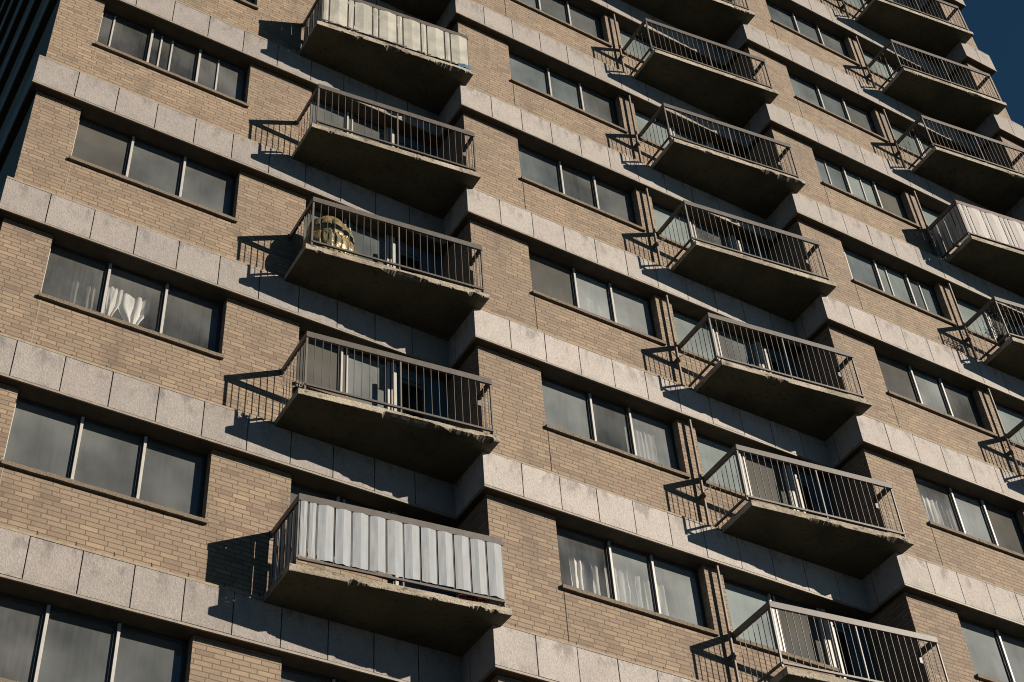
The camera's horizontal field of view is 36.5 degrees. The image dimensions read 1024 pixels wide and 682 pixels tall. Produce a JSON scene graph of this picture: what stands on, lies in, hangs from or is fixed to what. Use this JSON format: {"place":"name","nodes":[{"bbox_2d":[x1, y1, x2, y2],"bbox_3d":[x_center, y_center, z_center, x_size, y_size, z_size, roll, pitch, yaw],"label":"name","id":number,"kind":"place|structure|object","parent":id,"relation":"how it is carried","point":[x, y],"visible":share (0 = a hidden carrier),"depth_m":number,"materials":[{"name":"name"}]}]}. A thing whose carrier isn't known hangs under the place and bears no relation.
{"place":"outdoors","nodes":[
{"label":"outdoors","id":0,"kind":"place"},
{"bbox_2d":[292,384,301,393],"bbox_3d":[-2.744,0.633,19.850,0.140,0.222,0.141,21,-50,-23],"label":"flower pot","id":1,"kind":"object","parent":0,"point":[294,388],"visible":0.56,"depth_m":19.80,"materials":[{"name":"black plastic"}]},
{"bbox_2d":[457,594,485,602],"bbox_3d":[-0.502,3.159,18.624,0.340,0.130,0.180,15,-48,-19],"label":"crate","id":2,"kind":"object","parent":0,"point":[460,596],"visible":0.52,"depth_m":18.58,"materials":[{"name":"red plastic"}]},
{"bbox_2d":[0,0,1023,681],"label":"apartment building","id":3,"kind":"structure","parent":0,"point":[698,232],"depth_m":22.94,"materials":[{"name":"brick"}]},
{"bbox_2d":[70,278,95,309],"bbox_3d":[-5.638,-0.486,20.317,0.302,0.891,0.058,21,-50,-23],"label":"curtain","id":4,"kind":"object","parent":3,"relation":"hanging from","point":[82,293],"visible":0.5,"depth_m":20.45,"materials":[{"name":"white fabric"}]},
{"bbox_2d":[0,592,188,681],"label":"window","id":5,"kind":"structure","parent":3,"relation":"in","point":[44,665],"depth_m":16.79,"materials":[{"name":"metal"}]},
{"bbox_2d":[0,395,207,524],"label":"window","id":6,"kind":"structure","parent":3,"relation":"in","point":[69,433],"depth_m":18.52,"materials":[{"name":"glass"}]},
{"bbox_2d":[104,286,122,315],"bbox_3d":[-5.270,-0.408,20.405,0.230,0.860,0.056,21,-50,-23],"label":"curtain","id":7,"kind":"object","parent":3,"relation":"hanging from","point":[112,302],"visible":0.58,"depth_m":20.53,"materials":[{"name":"white fabric"}]},
{"bbox_2d":[38,243,223,359],"bbox_3d":[-4.951,-0.517,20.403,2.483,1.187,0.250,21,-50,-23],"label":"window","id":8,"kind":"structure","parent":3,"relation":"in","point":[108,267],"depth_m":20.43,"materials":[{"name":"glass"}]},
{"bbox_2d":[117,293,150,324],"bbox_3d":[-5.032,-0.329,20.530,0.449,0.816,0.077,23,-51,-25],"label":"curtain","id":9,"kind":"object","parent":3,"relation":"hanging from","point":[131,309],"visible":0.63,"depth_m":20.63,"materials":[{"name":"white fabric"}]},
{"bbox_2d":[69,115,237,222],"bbox_3d":[-5.113,-2.463,22.325,2.483,1.187,0.250,21,-50,-23],"label":"window","id":10,"kind":"structure","parent":3,"relation":"in","point":[98,147],"depth_m":22.30,"materials":[{"name":"glass"}]},
{"bbox_2d":[94,8,248,107],"bbox_3d":[-5.275,-4.408,24.248,2.483,1.187,0.250,21,-50,-23],"label":"window","id":11,"kind":"structure","parent":3,"relation":"in","point":[151,33],"depth_m":24.28,"materials":[{"name":"glass"}]},
{"bbox_2d":[235,0,258,9],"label":"window","id":12,"kind":"structure","parent":3,"relation":"in","point":[250,3],"depth_m":26.14,"materials":[{"name":"metal"}]},
{"bbox_2d":[281,666,342,681],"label":"window","id":13,"kind":"structure","parent":3,"relation":"in","point":[288,674],"depth_m":18.00,"materials":[{"name":"glass"}]},
{"bbox_2d":[302,215,356,256],"bbox_3d":[-2.642,-1.331,22.523,0.835,1.326,0.619,21,-50,-23],"label":"wrapped bundle","id":14,"kind":"object","parent":3,"relation":"on","point":[340,227],"visible":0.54,"depth_m":22.41,"materials":[{"name":"fabric"}]},
{"bbox_2d":[290,482,393,576],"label":"window","id":15,"kind":"structure","parent":3,"relation":"in","point":[295,486],"depth_m":19.96,"materials":[{"name":"metal"}]},
{"bbox_2d":[295,331,389,409],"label":"window","id":16,"kind":"structure","parent":3,"relation":"in","point":[342,383],"depth_m":21.70,"materials":[{"name":"glass"}]},
{"bbox_2d":[304,205,388,265],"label":"window","id":17,"kind":"structure","parent":3,"relation":"in","point":[317,212],"depth_m":23.99,"materials":[{"name":"glass"}]},
{"bbox_2d":[310,98,388,145],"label":"window","id":18,"kind":"structure","parent":3,"relation":"in","point":[344,117],"depth_m":25.70,"materials":[{"name":"glass"}]},
{"bbox_2d":[303,0,467,64],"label":"privacy screen","id":19,"kind":"object","parent":3,"relation":"attached to","point":[363,21],"visible":0.91,"depth_m":26.24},
{"bbox_2d":[270,500,503,605],"bbox_3d":[-1.443,2.607,18.659,2.783,0.841,0.756,8,-46,-13],"label":"privacy screen","id":20,"kind":"object","parent":3,"relation":"attached to","point":[394,548],"visible":0.99,"depth_m":18.54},
{"bbox_2d":[388,128,436,159],"bbox_3d":[-1.610,-2.755,25.623,0.973,2.040,0.280,21,-50,-23],"label":"balcony door","id":21,"kind":"structure","parent":3,"relation":"in","point":[409,143],"depth_m":26.29,"materials":[{"name":"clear glass"}]},
{"bbox_2d":[389,236,441,280],"bbox_3d":[-1.448,-0.809,23.700,0.973,2.040,0.280,21,-50,-23],"label":"balcony door","id":22,"kind":"structure","parent":3,"relation":"in","point":[437,271],"depth_m":24.29,"materials":[{"name":"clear glass"}]},
{"bbox_2d":[390,362,447,423],"bbox_3d":[-1.285,1.136,21.778,0.973,2.040,0.280,21,-50,-23],"label":"balcony door","id":23,"kind":"structure","parent":3,"relation":"in","point":[407,402],"depth_m":22.29,"materials":[{"name":"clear glass"}]},
{"bbox_2d":[391,512,454,596],"bbox_3d":[-1.123,3.082,19.855,0.973,2.040,0.280,21,-50,-23],"label":"balcony door","id":24,"kind":"structure","parent":3,"relation":"in","point":[395,582],"depth_m":20.01,"materials":[{"name":"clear glass"}]},
{"bbox_2d":[458,63,470,69],"bbox_3d":[-0.798,-4.652,26.302,0.242,0.108,0.024,15,-48,-19],"label":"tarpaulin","id":25,"kind":"object","parent":3,"relation":"on","point":[464,65],"visible":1,"depth_m":26.30,"materials":[{"name":"blue plastic"}]},
{"bbox_2d":[512,0,611,47],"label":"window","id":26,"kind":"structure","parent":3,"relation":"in","point":[573,15],"depth_m":30.70,"materials":[{"name":"metal"}]},
{"bbox_2d":[509,52,627,133],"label":"window","id":27,"kind":"structure","parent":3,"relation":"in","point":[517,63],"depth_m":28.50,"materials":[{"name":"glass"}]},
{"bbox_2d":[518,144,645,231],"bbox_3d":[1.132,-2.633,26.585,2.477,1.187,0.250,21,-50,-23],"label":"window","id":28,"kind":"structure","parent":3,"relation":"in","point":[624,213],"depth_m":26.80,"materials":[{"name":"glass"}]},
{"bbox_2d":[567,544,600,594],"bbox_3d":[0.978,3.180,20.819,0.453,1.085,0.069,21,-50,-23],"label":"curtain","id":29,"kind":"object","parent":3,"relation":"hanging from","point":[583,568],"visible":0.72,"depth_m":20.93,"materials":[{"name":"white fabric"}]},
{"bbox_2d":[529,251,665,345],"bbox_3d":[1.294,-0.688,24.663,2.477,1.187,0.250,21,-50,-23],"label":"window","id":30,"kind":"structure","parent":3,"relation":"in","point":[552,281],"depth_m":24.76,"materials":[{"name":"glass"}]},
{"bbox_2d":[541,376,690,478],"bbox_3d":[1.457,1.258,22.740,2.477,1.187,0.250,21,-50,-23],"label":"window","id":31,"kind":"structure","parent":3,"relation":"in","point":[574,396],"depth_m":22.78,"materials":[{"name":"glass"}]},
{"bbox_2d":[602,552,639,597],"bbox_3d":[1.521,3.349,21.036,0.582,1.085,0.069,21,-50,-23],"label":"curtain","id":32,"kind":"object","parent":3,"relation":"hanging from","point":[634,575],"visible":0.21,"depth_m":21.21,"materials":[{"name":"white fabric"}]},
{"bbox_2d":[556,525,718,636],"bbox_3d":[1.619,3.203,20.817,2.477,1.187,0.250,21,-50,-23],"label":"window","id":33,"kind":"structure","parent":3,"relation":"in","point":[686,609],"depth_m":21.06,"materials":[{"name":"glass"}]},
{"bbox_2d":[619,28,663,62],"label":"window","id":34,"kind":"structure","parent":3,"relation":"in","point":[625,36],"depth_m":31.41,"materials":[{"name":"glass"}]},
{"bbox_2d":[623,416,666,465],"bbox_3d":[2.003,1.605,23.208,0.702,1.072,0.048,21,-50,-23],"label":"curtain","id":35,"kind":"object","parent":3,"relation":"hanging from","point":[648,439],"visible":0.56,"depth_m":23.33,"materials":[{"name":"white fabric"}]},
{"bbox_2d":[642,572,668,614],"bbox_3d":[1.972,3.542,21.268,0.353,1.084,0.071,21,-50,-23],"label":"curtain","id":36,"kind":"object","parent":3,"relation":"hanging from","point":[661,592],"visible":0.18,"depth_m":21.37,"materials":[{"name":"white fabric"}]},
{"bbox_2d":[634,109,708,149],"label":"window","id":37,"kind":"structure","parent":3,"relation":"in","point":[642,119],"depth_m":29.59,"materials":[{"name":"glass"}]},
{"bbox_2d":[652,202,732,251],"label":"window","id":38,"kind":"structure","parent":3,"relation":"in","point":[661,214],"depth_m":27.65,"materials":[{"name":"glass"}]},
{"bbox_2d":[672,309,761,370],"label":"window","id":39,"kind":"structure","parent":3,"relation":"in","point":[684,323],"depth_m":25.81,"materials":[{"name":"glass"}]},
{"bbox_2d":[708,142,733,154],"bbox_3d":[4.241,-2.999,29.774,0.847,2.040,0.100,21,-50,-23],"label":"balcony door","id":40,"kind":"structure","parent":3,"relation":"in","point":[709,143],"depth_m":30.34,"materials":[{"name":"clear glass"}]},
{"bbox_2d":[696,433,795,510],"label":"window","id":41,"kind":"structure","parent":3,"relation":"in","point":[711,451],"depth_m":23.87,"materials":[{"name":"glass"}]},
{"bbox_2d":[730,235,769,262],"bbox_3d":[4.425,-1.119,27.787,0.902,2.040,0.280,21,-50,-23],"label":"balcony door","id":42,"kind":"structure","parent":3,"relation":"in","point":[739,244],"depth_m":28.43,"materials":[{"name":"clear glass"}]},
{"bbox_2d":[756,341,799,380],"bbox_3d":[4.587,0.826,25.865,0.902,2.040,0.280,21,-50,-23],"label":"balcony door","id":43,"kind":"structure","parent":3,"relation":"in","point":[759,349],"depth_m":26.44,"materials":[{"name":"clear glass"}]},
{"bbox_2d":[723,579,840,672],"bbox_3d":[3.724,3.992,21.794,1.855,1.185,0.248,21,-50,-23],"label":"window","id":44,"kind":"structure","parent":3,"relation":"in","point":[743,601],"depth_m":21.90,"materials":[{"name":"glass"}]},
{"bbox_2d":[785,464,836,519],"bbox_3d":[4.749,2.772,23.942,0.902,2.040,0.280,21,-50,-23],"label":"balcony door","id":45,"kind":"structure","parent":3,"relation":"in","point":[795,473],"depth_m":24.43,"materials":[{"name":"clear glass"}]},
{"bbox_2d":[765,0,859,65],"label":"window","id":46,"kind":"structure","parent":3,"relation":"in","point":[837,44],"depth_m":34.71,"materials":[{"name":"metal"}]},
{"bbox_2d":[788,73,888,142],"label":"window","id":47,"kind":"structure","parent":3,"relation":"in","point":[798,88],"depth_m":32.68,"materials":[{"name":"glass"}]},
{"bbox_2d":[819,608,878,681],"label":"balcony door","id":48,"kind":"structure","parent":3,"relation":"in","point":[825,623],"depth_m":22.37,"materials":[{"name":"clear glass"}]},
{"bbox_2d":[844,0,869,11],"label":"window","id":49,"kind":"structure","parent":3,"relation":"in","point":[860,2],"depth_m":37.39,"materials":[{"name":"glass"}]},
{"bbox_2d":[814,155,920,228],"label":"window","id":50,"kind":"structure","parent":3,"relation":"in","point":[865,191],"depth_m":30.78,"materials":[{"name":"glass"}]},
{"bbox_2d":[862,50,899,81],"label":"window","id":51,"kind":"structure","parent":3,"relation":"in","point":[868,57],"depth_m":35.57,"materials":[{"name":"glass"}]},
{"bbox_2d":[843,247,956,325],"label":"window","id":52,"kind":"structure","parent":3,"relation":"in","point":[895,285],"depth_m":28.80,"materials":[{"name":"glass"}]},
{"bbox_2d":[890,123,936,159],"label":"window","id":53,"kind":"structure","parent":3,"relation":"in","point":[893,127],"depth_m":33.73,"materials":[{"name":"glass"}]},
{"bbox_2d":[916,381,931,406],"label":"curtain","id":54,"kind":"object","parent":3,"relation":"hanging from","point":[920,392],"visible":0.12,"depth_m":27.24,"materials":[{"name":"white fabric"}]},
{"bbox_2d":[917,485,948,526],"bbox_3d":[6.624,2.726,24.733,0.802,1.072,0.061,21,-50,-23],"label":"curtain","id":55,"kind":"object","parent":3,"relation":"hanging from","point":[934,511],"visible":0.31,"depth_m":24.91,"materials":[{"name":"white fabric"}]},
{"bbox_2d":[876,353,997,437],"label":"window","id":56,"kind":"structure","parent":3,"relation":"in","point":[899,378],"depth_m":26.82,"materials":[{"name":"glass"}]},
{"bbox_2d":[943,497,958,530],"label":"curtain","id":57,"kind":"object","parent":3,"relation":"hanging from","point":[950,514],"visible":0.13,"depth_m":25.12,"materials":[{"name":"white fabric"}]},
{"bbox_2d":[920,205,982,246],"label":"window","id":58,"kind":"structure","parent":3,"relation":"in","point":[930,215],"depth_m":31.73,"materials":[{"name":"glass"}]},
{"bbox_2d":[914,475,1023,559],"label":"window","id":59,"kind":"structure","parent":3,"relation":"in","point":[978,521],"depth_m":25.09,"materials":[{"name":"glass"}]},
{"bbox_2d":[930,204,1023,257],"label":"privacy screen","id":60,"kind":"object","parent":3,"relation":"attached to","point":[995,225],"visible":1,"depth_m":30.25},
{"bbox_2d":[955,297,1023,345],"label":"window","id":61,"kind":"structure","parent":3,"relation":"in","point":[967,310],"depth_m":29.84,"materials":[{"name":"glass"}]},
{"bbox_2d":[958,617,1023,681],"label":"window","id":62,"kind":"structure","parent":3,"relation":"in","point":[991,650],"depth_m":22.87,"materials":[{"name":"glass"}]},
{"bbox_2d":[981,307,1014,345],"bbox_3d":[8.858,-0.204,28.259,0.653,0.877,0.676,21,-50,-23],"label":"potted plant","id":63,"kind":"object","parent":3,"relation":"on","point":[1001,335],"visible":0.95,"depth_m":28.23,"materials":[{"name":"green plant"}]},
{"bbox_2d":[994,402,1023,448],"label":"window","id":64,"kind":"structure","parent":3,"relation":"in","point":[1010,418],"depth_m":27.82,"materials":[{"name":"glass"}]},
{"bbox_2d":[960,0,1023,127],"label":"sky","id":65,"kind":"structure","parent":0,"point":[997,26],"materials":[{"name":"blue"}]}
]}

